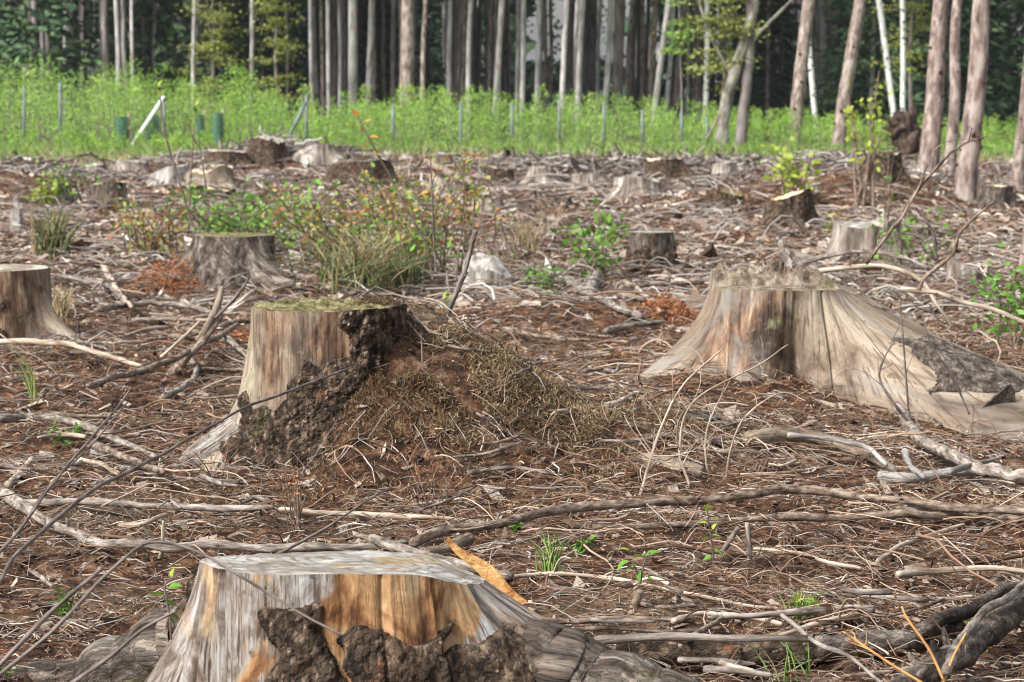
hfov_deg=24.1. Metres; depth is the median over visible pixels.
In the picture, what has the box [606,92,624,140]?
sapling
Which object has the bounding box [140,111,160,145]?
tree guard
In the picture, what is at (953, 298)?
fallen branch
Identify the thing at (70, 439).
seedling
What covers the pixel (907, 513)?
fallen branch
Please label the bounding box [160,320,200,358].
fallen branch
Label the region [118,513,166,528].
fallen branch
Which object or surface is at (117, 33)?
spruce tree
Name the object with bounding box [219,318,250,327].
stick
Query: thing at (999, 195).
tree stump
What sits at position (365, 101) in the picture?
sapling
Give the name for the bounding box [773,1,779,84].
spruce tree
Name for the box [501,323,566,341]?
fallen branch
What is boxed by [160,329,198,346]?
stick
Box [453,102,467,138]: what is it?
sapling
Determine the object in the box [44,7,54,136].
spruce tree
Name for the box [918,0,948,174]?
pine tree
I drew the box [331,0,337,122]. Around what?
spruce tree
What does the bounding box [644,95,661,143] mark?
sapling
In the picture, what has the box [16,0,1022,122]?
distant wood
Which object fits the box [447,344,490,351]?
fallen branch
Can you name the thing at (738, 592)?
fallen branch
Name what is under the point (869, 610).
stick
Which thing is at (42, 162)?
fallen branch
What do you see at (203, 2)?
spruce tree
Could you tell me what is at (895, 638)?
log
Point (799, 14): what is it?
spruce tree
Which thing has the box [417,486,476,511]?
stick
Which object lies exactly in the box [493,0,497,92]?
spruce tree
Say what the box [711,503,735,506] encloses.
stick
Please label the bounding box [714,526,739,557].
fallen branch
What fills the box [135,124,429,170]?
brush heap
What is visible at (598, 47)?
spruce tree
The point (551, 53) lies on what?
spruce tree
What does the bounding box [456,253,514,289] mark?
rock
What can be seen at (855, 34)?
pine tree
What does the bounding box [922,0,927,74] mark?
spruce tree
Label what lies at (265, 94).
sapling
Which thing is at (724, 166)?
tree stump
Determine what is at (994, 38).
young spruce
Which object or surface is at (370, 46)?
spruce tree
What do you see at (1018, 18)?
young spruce
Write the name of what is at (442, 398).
stick
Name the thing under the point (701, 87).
spruce tree
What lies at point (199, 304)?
stick
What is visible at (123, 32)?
spruce tree
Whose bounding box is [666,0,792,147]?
oak tree
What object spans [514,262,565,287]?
shrub
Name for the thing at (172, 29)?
young spruce
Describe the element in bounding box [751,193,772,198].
stick
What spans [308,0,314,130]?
spruce tree
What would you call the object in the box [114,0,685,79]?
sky
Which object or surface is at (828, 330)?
tree stump
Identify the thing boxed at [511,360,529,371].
pine cone
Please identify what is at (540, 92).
sapling
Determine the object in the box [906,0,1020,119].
young spruce
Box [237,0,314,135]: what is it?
beech tree
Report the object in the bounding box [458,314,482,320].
stick
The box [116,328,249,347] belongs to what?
fallen branch
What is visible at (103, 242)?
stick
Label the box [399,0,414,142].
spruce tree
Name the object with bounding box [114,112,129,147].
tree guard
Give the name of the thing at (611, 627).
fallen branch
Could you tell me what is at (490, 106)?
sapling
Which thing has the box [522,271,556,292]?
shrub
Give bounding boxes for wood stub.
[585,270,601,292]
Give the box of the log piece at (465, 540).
[419,532,474,554]
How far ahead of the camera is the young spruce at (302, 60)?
91.30 m
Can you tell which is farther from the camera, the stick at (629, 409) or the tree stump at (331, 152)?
the tree stump at (331, 152)
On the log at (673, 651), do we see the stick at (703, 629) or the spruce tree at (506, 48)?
the stick at (703, 629)
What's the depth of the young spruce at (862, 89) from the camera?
87.20 m
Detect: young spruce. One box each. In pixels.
[0,0,57,135]
[0,0,103,134]
[8,0,36,134]
[34,0,98,113]
[44,0,113,123]
[47,35,96,123]
[76,0,190,134]
[83,0,236,116]
[177,0,212,100]
[184,1,277,113]
[184,3,304,131]
[196,0,333,133]
[273,2,380,110]
[297,5,325,79]
[298,0,420,133]
[376,0,419,108]
[380,0,446,114]
[381,18,441,121]
[415,0,447,108]
[415,0,484,114]
[648,0,718,126]
[679,2,730,104]
[702,0,812,133]
[710,1,789,128]
[752,6,810,122]
[803,0,909,125]
[804,0,945,132]
[804,29,865,114]
[806,6,881,115]
[877,0,945,120]
[878,0,1015,137]
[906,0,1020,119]
[921,8,1016,114]
[960,0,1023,137]
[988,1,1023,119]
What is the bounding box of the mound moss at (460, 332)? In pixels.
[304,294,811,516]
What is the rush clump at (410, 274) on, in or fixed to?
on the ground at (454, 370)
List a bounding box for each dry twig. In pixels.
[0,367,350,583]
[0,390,129,553]
[0,540,343,676]
[0,567,103,667]
[16,402,127,538]
[70,610,176,681]
[275,486,393,553]
[323,128,352,208]
[615,339,788,485]
[624,347,738,497]
[671,375,732,476]
[701,387,829,477]
[780,613,881,681]
[839,310,911,420]
[843,631,921,681]
[877,295,919,410]
[901,606,943,679]
[903,311,969,414]
[943,633,966,681]
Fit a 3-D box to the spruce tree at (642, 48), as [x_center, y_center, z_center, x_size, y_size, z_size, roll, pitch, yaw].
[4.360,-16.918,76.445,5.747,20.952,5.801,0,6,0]
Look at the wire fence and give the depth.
51.77 m
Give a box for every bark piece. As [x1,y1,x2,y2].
[522,443,544,450]
[668,410,721,421]
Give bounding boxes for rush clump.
[20,203,93,258]
[241,231,455,292]
[367,249,458,290]
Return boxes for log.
[423,157,473,185]
[616,632,830,668]
[815,621,965,662]
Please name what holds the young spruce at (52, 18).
on the ground at (454, 370)
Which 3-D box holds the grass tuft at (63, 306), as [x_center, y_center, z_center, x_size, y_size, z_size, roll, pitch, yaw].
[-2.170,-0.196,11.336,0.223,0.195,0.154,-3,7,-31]
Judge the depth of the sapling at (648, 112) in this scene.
54.45 m
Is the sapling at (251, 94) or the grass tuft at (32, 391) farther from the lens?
the sapling at (251, 94)
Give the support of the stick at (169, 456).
on the ground at (454, 370)
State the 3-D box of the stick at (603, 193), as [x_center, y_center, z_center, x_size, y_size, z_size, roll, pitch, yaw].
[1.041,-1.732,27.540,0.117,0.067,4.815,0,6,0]
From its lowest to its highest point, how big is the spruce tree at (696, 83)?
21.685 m
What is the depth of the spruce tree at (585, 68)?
83.39 m
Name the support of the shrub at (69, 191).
on the ground at (454, 370)
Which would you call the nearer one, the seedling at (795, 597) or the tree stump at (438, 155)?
the seedling at (795, 597)
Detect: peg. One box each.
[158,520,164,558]
[629,589,642,607]
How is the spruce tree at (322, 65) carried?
on the ground at (454, 370)
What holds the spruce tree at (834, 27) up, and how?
on the ground at (454, 370)
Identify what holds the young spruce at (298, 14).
on the ground at (454, 370)
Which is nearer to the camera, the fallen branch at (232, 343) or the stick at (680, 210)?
the fallen branch at (232, 343)
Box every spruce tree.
[18,0,29,130]
[28,0,32,125]
[31,0,43,118]
[35,3,40,69]
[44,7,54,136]
[63,0,68,129]
[63,0,72,129]
[70,0,75,129]
[78,0,86,130]
[81,0,85,135]
[91,0,96,86]
[99,0,103,122]
[101,0,110,121]
[114,0,120,103]
[121,0,127,103]
[130,0,135,127]
[141,10,148,115]
[161,4,169,124]
[173,2,178,129]
[177,1,182,107]
[191,0,196,131]
[196,0,199,82]
[200,0,206,130]
[218,25,224,110]
[246,24,255,108]
[249,0,254,138]
[258,2,263,126]
[285,0,288,132]
[288,0,296,109]
[306,4,309,104]
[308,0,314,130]
[313,0,320,130]
[319,0,324,122]
[326,0,331,117]
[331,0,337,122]
[337,0,342,138]
[342,0,346,115]
[342,14,343,107]
[346,0,347,117]
[348,0,357,139]
[357,0,362,120]
[358,0,361,80]
[360,32,362,94]
[364,0,375,137]
[373,6,376,121]
[381,0,386,132]
[390,0,396,127]
[398,0,400,112]
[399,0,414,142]
[414,0,416,88]
[420,0,427,143]
[426,0,430,130]
[442,0,446,91]
[446,0,452,138]
[452,0,458,131]
[452,31,452,89]
[453,0,454,46]
[454,0,462,136]
[460,0,466,136]
[465,0,467,112]
[465,0,472,140]
[465,0,476,130]
[473,10,477,126]
[477,0,481,133]
[477,0,484,108]
[483,0,487,112]
[487,0,493,108]
[487,0,494,137]
[492,0,504,136]
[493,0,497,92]
[500,28,504,131]
[504,0,509,127]
[504,0,510,131]
[509,18,510,66]
[513,0,520,139]
[519,0,525,140]
[532,0,541,140]
[539,0,542,120]
[543,0,547,134]
[547,0,553,133]
[559,0,569,136]
[566,0,575,131]
[574,0,578,120]
[575,0,585,140]
[581,0,588,133]
[587,52,589,132]
[588,0,595,130]
[595,0,597,39]
[595,0,601,136]
[601,0,613,140]
[610,0,624,139]
[624,0,634,137]
[629,2,634,135]
[633,0,636,131]
[635,0,639,127]
[640,0,644,120]
[644,0,657,137]
[645,0,648,109]
[645,0,650,77]
[645,0,650,78]
[650,0,671,136]
[656,18,659,119]
[667,12,671,119]
[670,0,685,137]
[685,0,689,134]
[691,0,695,120]
[692,0,701,136]
[695,0,699,128]
[699,0,703,131]
[708,0,716,115]
[715,3,720,95]
[719,61,721,105]
[721,1,729,130]
[735,1,740,100]
[764,0,770,134]
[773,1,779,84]
[778,2,783,132]
[788,0,796,94]
[798,0,802,29]
[811,0,819,135]
[817,0,826,132]
[823,0,832,129]
[832,6,838,125]
[875,35,881,128]
[879,2,890,131]
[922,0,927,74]
[992,1,1002,119]
[1002,0,1015,124]
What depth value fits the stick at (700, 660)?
4.44 m
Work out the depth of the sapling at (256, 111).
53.83 m
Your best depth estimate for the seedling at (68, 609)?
4.91 m
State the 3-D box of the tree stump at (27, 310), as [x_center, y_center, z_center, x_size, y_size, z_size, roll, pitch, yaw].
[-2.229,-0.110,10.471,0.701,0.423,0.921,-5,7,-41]
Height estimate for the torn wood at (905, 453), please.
0.024 m
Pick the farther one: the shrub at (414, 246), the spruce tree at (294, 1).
the spruce tree at (294, 1)
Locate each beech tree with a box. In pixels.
[170,0,249,140]
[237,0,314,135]
[868,0,948,107]
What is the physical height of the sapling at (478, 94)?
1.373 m
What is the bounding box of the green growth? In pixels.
[1,142,1009,155]
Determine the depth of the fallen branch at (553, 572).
5.21 m
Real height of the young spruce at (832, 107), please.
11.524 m
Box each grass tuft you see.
[10,344,37,402]
[51,279,77,319]
[502,216,544,255]
[532,529,581,571]
[734,626,809,681]
[776,588,823,624]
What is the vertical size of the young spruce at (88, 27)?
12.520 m
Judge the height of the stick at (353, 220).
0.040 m
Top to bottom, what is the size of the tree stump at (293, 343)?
0.558 m
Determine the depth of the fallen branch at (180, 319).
11.07 m
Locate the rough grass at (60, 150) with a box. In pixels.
[0,135,1014,161]
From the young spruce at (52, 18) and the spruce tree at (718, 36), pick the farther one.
the spruce tree at (718, 36)
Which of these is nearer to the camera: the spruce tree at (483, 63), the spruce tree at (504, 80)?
the spruce tree at (504, 80)
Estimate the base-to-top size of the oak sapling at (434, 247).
0.493 m
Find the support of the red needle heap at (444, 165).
on the ground at (454, 370)
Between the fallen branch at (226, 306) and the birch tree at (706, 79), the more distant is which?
the birch tree at (706, 79)
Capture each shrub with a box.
[24,172,67,208]
[26,155,105,205]
[97,185,195,261]
[158,178,334,260]
[246,177,420,271]
[345,151,506,282]
[351,208,461,280]
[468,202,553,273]
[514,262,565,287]
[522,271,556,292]
[524,195,575,237]
[549,198,628,279]
[824,210,849,230]
[863,195,962,272]
[877,121,901,260]
[969,243,1023,348]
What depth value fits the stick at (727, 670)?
4.36 m
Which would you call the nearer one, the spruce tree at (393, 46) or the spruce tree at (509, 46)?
the spruce tree at (393, 46)
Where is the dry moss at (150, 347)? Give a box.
[0,277,1023,643]
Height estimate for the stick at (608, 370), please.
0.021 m
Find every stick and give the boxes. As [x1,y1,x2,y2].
[0,465,32,469]
[37,433,86,438]
[45,411,113,417]
[48,338,84,343]
[49,330,110,351]
[70,350,123,353]
[76,240,127,243]
[77,334,143,342]
[81,412,112,425]
[81,470,106,480]
[86,430,141,438]
[86,440,150,446]
[99,420,167,434]
[102,335,167,344]
[104,325,168,340]
[125,180,151,188]
[135,222,177,225]
[143,467,209,482]
[147,262,180,279]
[151,315,203,317]
[153,469,239,483]
[154,453,185,464]
[157,499,181,508]
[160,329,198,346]
[164,359,224,367]
[169,333,196,340]
[180,299,208,306]
[181,326,238,341]
[191,313,232,318]
[199,473,238,486]
[200,367,243,372]
[205,394,237,399]
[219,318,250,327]
[228,495,269,504]
[237,164,259,167]
[310,166,328,169]
[320,218,359,223]
[412,173,440,176]
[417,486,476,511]
[437,395,459,399]
[452,441,522,457]
[455,190,475,279]
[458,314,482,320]
[468,462,552,475]
[476,412,500,420]
[477,484,505,489]
[478,211,509,219]
[478,434,519,444]
[504,353,542,374]
[516,485,556,490]
[541,332,590,341]
[549,237,601,241]
[549,409,567,414]
[565,223,616,229]
[567,330,592,334]
[569,386,602,390]
[582,366,631,372]
[587,327,608,336]
[590,615,655,622]
[596,417,663,433]
[597,183,616,197]
[599,432,677,442]
[603,363,619,373]
[611,398,641,410]
[614,602,695,608]
[663,585,683,592]
[668,444,731,453]
[678,209,712,212]
[678,657,755,665]
[683,615,723,642]
[689,675,704,676]
[702,421,730,434]
[703,665,772,677]
[707,606,825,619]
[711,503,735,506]
[715,419,748,428]
[717,659,753,669]
[719,448,798,461]
[740,465,832,475]
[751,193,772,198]
[768,459,796,466]
[777,598,863,634]
[795,176,815,180]
[820,181,852,186]
[831,604,875,612]
[840,579,891,595]
[841,666,909,676]
[864,610,921,622]
[867,295,910,303]
[886,598,944,617]
[902,629,952,641]
[904,312,933,316]
[940,290,965,295]
[945,320,986,334]
[950,478,1015,484]
[956,335,972,344]
[957,204,978,212]
[969,232,998,243]
[975,262,1015,267]
[977,655,1023,665]
[994,572,1022,587]
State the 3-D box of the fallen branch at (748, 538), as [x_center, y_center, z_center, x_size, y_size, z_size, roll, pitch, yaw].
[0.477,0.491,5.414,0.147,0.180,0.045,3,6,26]
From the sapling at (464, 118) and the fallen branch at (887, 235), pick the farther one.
the sapling at (464, 118)
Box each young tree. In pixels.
[208,64,262,137]
[389,80,421,127]
[655,0,706,109]
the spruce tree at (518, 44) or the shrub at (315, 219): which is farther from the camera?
the spruce tree at (518, 44)
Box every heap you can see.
[0,150,271,181]
[83,254,234,300]
[126,134,1003,166]
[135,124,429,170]
[268,146,771,184]
[290,156,606,180]
[603,289,699,326]
[662,161,909,204]
[663,145,1022,194]
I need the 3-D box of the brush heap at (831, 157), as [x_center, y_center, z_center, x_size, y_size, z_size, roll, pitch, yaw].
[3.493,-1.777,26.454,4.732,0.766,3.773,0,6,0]
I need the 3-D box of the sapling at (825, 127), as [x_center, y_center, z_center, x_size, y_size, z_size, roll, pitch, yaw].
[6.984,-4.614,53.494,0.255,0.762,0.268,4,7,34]
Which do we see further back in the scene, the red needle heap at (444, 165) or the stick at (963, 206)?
the red needle heap at (444, 165)
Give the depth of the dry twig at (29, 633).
3.55 m
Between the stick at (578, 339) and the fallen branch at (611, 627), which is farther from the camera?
the stick at (578, 339)
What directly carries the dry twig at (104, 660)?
on the ground at (454, 370)
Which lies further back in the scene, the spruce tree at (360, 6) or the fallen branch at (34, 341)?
the spruce tree at (360, 6)
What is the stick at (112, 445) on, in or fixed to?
on the ground at (454, 370)
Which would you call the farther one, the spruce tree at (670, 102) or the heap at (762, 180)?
the spruce tree at (670, 102)
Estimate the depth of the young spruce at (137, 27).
81.97 m
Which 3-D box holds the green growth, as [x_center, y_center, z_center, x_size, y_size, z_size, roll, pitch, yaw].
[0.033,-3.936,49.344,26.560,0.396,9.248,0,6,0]
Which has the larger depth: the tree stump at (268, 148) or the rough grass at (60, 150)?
the rough grass at (60, 150)
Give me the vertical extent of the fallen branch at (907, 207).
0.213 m
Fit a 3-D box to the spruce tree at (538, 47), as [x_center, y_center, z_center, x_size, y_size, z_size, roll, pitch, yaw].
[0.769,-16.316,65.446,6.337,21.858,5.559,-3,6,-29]
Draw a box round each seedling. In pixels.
[0,661,18,678]
[48,421,82,447]
[54,588,81,623]
[149,567,181,639]
[439,291,454,313]
[509,522,523,534]
[569,535,595,555]
[617,547,660,583]
[699,503,722,567]
[787,592,820,622]
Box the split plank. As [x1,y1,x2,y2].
[594,632,814,644]
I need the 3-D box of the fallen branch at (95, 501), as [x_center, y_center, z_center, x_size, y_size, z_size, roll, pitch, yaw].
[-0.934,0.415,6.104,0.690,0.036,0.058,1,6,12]
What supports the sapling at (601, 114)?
on the ground at (454, 370)
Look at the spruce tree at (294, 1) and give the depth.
81.64 m
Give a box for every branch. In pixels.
[0,151,101,165]
[0,338,143,367]
[0,409,156,457]
[0,485,408,553]
[4,456,34,488]
[24,496,273,511]
[28,568,52,587]
[51,273,133,308]
[77,457,119,474]
[85,323,239,388]
[90,441,165,474]
[93,299,211,313]
[99,262,132,307]
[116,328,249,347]
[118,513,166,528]
[131,317,206,321]
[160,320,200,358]
[160,357,199,398]
[166,315,222,374]
[196,286,224,340]
[214,249,249,318]
[217,332,246,357]
[278,507,482,521]
[368,534,513,579]
[409,485,1023,546]
[444,229,481,314]
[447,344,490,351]
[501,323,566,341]
[505,556,787,608]
[542,616,693,623]
[564,275,644,319]
[578,625,722,632]
[592,509,958,529]
[603,319,664,333]
[603,389,638,408]
[618,279,704,290]
[622,280,661,312]
[670,611,783,625]
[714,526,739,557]
[721,588,839,599]
[742,427,897,471]
[745,522,751,569]
[753,543,861,569]
[806,248,928,269]
[808,591,973,600]
[819,263,953,327]
[864,128,1018,264]
[875,523,964,563]
[890,590,1023,681]
[892,401,1023,484]
[895,164,927,225]
[895,563,1023,577]
[896,505,1023,522]
[900,287,1023,323]
[913,578,1020,636]
[914,207,937,258]
[917,248,991,290]
[941,579,1023,675]
[953,201,993,251]
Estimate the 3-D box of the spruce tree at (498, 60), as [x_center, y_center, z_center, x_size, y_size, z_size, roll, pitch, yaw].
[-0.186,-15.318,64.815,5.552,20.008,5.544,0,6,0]
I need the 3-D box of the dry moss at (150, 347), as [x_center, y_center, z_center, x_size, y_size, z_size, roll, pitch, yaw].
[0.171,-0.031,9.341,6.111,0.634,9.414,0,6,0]
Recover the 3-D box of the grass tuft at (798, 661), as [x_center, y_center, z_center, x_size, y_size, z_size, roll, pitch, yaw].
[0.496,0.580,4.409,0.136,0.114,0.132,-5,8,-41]
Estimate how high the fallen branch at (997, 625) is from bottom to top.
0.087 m
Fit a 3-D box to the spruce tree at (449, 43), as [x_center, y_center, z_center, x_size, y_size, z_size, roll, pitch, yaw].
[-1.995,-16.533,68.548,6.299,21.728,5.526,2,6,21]
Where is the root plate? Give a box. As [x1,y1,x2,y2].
[874,103,922,159]
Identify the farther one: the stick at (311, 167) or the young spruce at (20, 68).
the young spruce at (20, 68)
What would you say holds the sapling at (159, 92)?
on the ground at (454, 370)
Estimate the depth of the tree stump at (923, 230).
19.02 m
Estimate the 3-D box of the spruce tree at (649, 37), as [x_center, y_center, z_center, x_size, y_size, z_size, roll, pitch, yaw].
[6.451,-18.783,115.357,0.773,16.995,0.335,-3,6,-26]
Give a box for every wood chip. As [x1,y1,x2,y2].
[39,451,53,456]
[66,478,81,486]
[90,450,106,458]
[119,464,132,468]
[566,522,584,528]
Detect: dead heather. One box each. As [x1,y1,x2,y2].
[184,445,247,489]
[274,458,323,533]
[400,453,458,514]
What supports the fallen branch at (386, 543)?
on the ground at (454, 370)
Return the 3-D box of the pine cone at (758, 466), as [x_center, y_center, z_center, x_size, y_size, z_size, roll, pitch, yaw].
[0.718,0.356,6.705,0.113,0.054,0.054,-6,6,-9]
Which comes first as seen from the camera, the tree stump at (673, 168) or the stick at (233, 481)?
the stick at (233, 481)
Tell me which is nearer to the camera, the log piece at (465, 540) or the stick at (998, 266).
the log piece at (465, 540)
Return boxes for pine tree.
[788,0,814,143]
[831,0,866,147]
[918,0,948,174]
[943,0,962,174]
[952,0,990,201]
[1009,60,1023,190]
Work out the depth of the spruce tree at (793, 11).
96.58 m
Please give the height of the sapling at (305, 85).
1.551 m
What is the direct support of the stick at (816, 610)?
on the ground at (454, 370)
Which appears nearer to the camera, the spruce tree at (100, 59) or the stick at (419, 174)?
the stick at (419, 174)
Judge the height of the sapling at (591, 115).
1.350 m
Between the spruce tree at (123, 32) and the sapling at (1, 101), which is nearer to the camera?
the sapling at (1, 101)
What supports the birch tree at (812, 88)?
on the ground at (454, 370)
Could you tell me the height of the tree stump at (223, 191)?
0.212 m
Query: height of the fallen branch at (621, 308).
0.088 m
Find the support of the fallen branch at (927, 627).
on the log at (895, 638)
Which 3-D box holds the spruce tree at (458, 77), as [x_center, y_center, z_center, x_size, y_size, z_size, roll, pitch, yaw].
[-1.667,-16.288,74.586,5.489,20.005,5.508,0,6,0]
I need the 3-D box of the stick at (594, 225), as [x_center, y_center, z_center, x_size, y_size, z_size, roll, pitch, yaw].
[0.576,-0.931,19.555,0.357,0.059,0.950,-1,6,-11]
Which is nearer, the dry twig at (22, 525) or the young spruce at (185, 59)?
the dry twig at (22, 525)
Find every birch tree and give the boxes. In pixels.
[663,0,675,120]
[702,0,709,140]
[808,40,819,142]
[876,0,895,116]
[900,0,905,111]
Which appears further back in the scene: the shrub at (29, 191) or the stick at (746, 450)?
the shrub at (29, 191)
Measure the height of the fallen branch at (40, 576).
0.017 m
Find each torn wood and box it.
[877,466,975,483]
[901,448,925,478]
[948,457,1001,474]
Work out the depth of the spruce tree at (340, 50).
71.77 m
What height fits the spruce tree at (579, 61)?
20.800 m
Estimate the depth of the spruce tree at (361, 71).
86.08 m
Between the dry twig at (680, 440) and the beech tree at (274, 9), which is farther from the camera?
the beech tree at (274, 9)
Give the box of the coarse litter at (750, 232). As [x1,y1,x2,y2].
[0,151,1023,264]
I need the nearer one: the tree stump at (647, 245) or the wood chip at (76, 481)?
the wood chip at (76, 481)
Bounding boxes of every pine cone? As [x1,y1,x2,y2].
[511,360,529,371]
[580,478,596,487]
[717,553,732,566]
[749,459,786,475]
[777,532,804,550]
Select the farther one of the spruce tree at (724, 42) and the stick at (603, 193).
the spruce tree at (724, 42)
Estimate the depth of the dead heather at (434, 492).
6.18 m
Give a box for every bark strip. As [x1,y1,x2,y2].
[638,452,704,477]
[648,425,724,447]
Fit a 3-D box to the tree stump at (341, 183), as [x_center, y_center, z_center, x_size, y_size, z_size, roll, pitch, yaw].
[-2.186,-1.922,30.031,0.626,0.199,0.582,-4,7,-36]
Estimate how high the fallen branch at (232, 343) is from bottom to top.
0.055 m
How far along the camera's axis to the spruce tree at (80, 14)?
89.36 m
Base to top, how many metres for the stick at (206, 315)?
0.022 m
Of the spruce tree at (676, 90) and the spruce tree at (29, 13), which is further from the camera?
the spruce tree at (29, 13)
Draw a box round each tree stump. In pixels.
[0,262,82,344]
[12,537,699,681]
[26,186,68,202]
[81,163,109,173]
[88,181,129,209]
[114,160,147,172]
[146,163,189,184]
[147,232,288,294]
[174,296,407,470]
[175,165,236,189]
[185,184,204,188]
[197,148,251,169]
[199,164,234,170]
[204,187,241,199]
[246,135,291,164]
[292,144,346,165]
[301,190,339,206]
[316,159,407,187]
[326,179,345,185]
[388,224,428,240]
[423,177,466,194]
[434,152,461,163]
[472,198,505,209]
[481,166,515,184]
[520,166,560,185]
[547,197,572,206]
[566,171,611,185]
[606,176,668,201]
[624,230,679,270]
[626,239,1023,442]
[641,158,705,181]
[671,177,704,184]
[697,189,743,211]
[712,161,737,175]
[737,162,749,170]
[758,188,823,227]
[792,182,821,191]
[824,213,911,261]
[856,151,916,186]
[903,225,939,237]
[933,185,952,195]
[945,255,983,285]
[973,184,1022,208]
[1019,204,1023,265]
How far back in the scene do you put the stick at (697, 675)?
4.24 m
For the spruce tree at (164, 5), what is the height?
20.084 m
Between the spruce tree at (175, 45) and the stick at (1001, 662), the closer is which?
the stick at (1001, 662)
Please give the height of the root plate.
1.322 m
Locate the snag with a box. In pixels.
[10,197,24,230]
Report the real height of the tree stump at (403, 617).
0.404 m
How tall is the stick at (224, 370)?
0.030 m
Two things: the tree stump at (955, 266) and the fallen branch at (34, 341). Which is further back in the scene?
the tree stump at (955, 266)
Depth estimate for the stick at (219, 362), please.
9.18 m
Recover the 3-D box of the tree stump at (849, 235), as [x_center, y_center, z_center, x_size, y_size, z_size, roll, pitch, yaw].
[2.442,-0.652,16.262,0.677,0.399,0.711,6,8,45]
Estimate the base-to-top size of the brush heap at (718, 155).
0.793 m
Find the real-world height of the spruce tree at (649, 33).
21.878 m
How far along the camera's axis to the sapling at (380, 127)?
53.48 m
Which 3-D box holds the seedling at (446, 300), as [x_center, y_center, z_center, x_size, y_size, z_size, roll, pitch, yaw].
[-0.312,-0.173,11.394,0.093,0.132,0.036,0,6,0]
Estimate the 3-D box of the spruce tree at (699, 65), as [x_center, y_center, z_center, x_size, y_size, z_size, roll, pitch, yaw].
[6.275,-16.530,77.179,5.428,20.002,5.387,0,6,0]
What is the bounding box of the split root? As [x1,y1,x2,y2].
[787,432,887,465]
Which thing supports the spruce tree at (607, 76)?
on the ground at (454, 370)
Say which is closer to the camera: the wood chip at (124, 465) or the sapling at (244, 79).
the wood chip at (124, 465)
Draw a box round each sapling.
[0,60,1014,157]
[0,70,10,136]
[10,67,39,141]
[26,53,58,139]
[49,79,71,138]
[66,72,89,136]
[84,74,110,138]
[118,82,134,138]
[128,83,144,137]
[129,87,143,135]
[143,76,162,117]
[146,80,192,225]
[148,64,177,138]
[179,82,198,132]
[181,100,210,215]
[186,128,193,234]
[237,70,262,137]
[239,80,262,135]
[250,91,267,133]
[255,93,269,131]
[266,88,285,133]
[296,86,315,138]
[297,83,319,136]
[337,90,354,138]
[349,109,424,239]
[353,83,368,133]
[356,85,375,141]
[373,99,389,140]
[408,100,423,141]
[419,156,441,271]
[423,91,442,140]
[431,85,450,139]
[435,86,452,138]
[435,87,453,139]
[438,104,452,140]
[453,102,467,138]
[457,84,475,138]
[462,89,475,139]
[469,91,485,139]
[469,92,486,142]
[483,87,503,140]
[500,92,514,137]
[526,83,550,141]
[529,93,551,145]
[561,95,575,138]
[563,89,582,140]
[567,101,585,140]
[579,101,591,142]
[581,91,600,143]
[585,98,600,138]
[595,96,609,136]
[599,94,616,141]
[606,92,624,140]
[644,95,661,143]
[644,103,656,139]
[657,105,671,137]
[684,98,697,139]
[703,108,715,144]
[728,110,735,145]
[748,108,760,144]
[755,112,765,141]
[760,135,823,195]
[765,110,777,141]
[776,115,787,144]
[786,113,799,140]
[801,113,811,144]
[821,117,830,142]
[843,63,892,206]
[987,118,996,142]
[1004,116,1012,142]
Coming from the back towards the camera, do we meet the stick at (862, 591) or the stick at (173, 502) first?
the stick at (173, 502)
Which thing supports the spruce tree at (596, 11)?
on the ground at (454, 370)
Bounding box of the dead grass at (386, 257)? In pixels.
[296,217,416,290]
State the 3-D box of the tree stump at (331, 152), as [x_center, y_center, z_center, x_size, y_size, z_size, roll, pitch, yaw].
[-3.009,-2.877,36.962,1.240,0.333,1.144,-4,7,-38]
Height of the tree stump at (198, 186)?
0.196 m
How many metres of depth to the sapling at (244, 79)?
54.15 m
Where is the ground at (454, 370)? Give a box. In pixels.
[0,108,1023,681]
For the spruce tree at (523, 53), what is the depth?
67.53 m
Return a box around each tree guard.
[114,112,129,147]
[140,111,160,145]
[196,110,204,145]
[211,108,224,144]
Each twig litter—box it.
[0,221,1023,681]
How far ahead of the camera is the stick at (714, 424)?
7.09 m
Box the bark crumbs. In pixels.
[0,273,1023,681]
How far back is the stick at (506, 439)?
6.62 m
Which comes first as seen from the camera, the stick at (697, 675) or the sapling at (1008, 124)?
the stick at (697, 675)
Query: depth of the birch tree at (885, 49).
57.64 m
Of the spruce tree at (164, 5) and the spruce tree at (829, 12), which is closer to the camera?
the spruce tree at (829, 12)
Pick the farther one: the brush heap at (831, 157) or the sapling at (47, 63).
the sapling at (47, 63)
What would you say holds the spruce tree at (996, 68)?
on the ground at (454, 370)
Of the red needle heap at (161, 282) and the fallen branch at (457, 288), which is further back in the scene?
the red needle heap at (161, 282)
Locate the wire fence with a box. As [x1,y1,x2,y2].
[0,82,708,146]
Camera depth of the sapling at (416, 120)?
53.28 m
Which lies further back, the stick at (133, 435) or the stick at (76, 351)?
the stick at (76, 351)

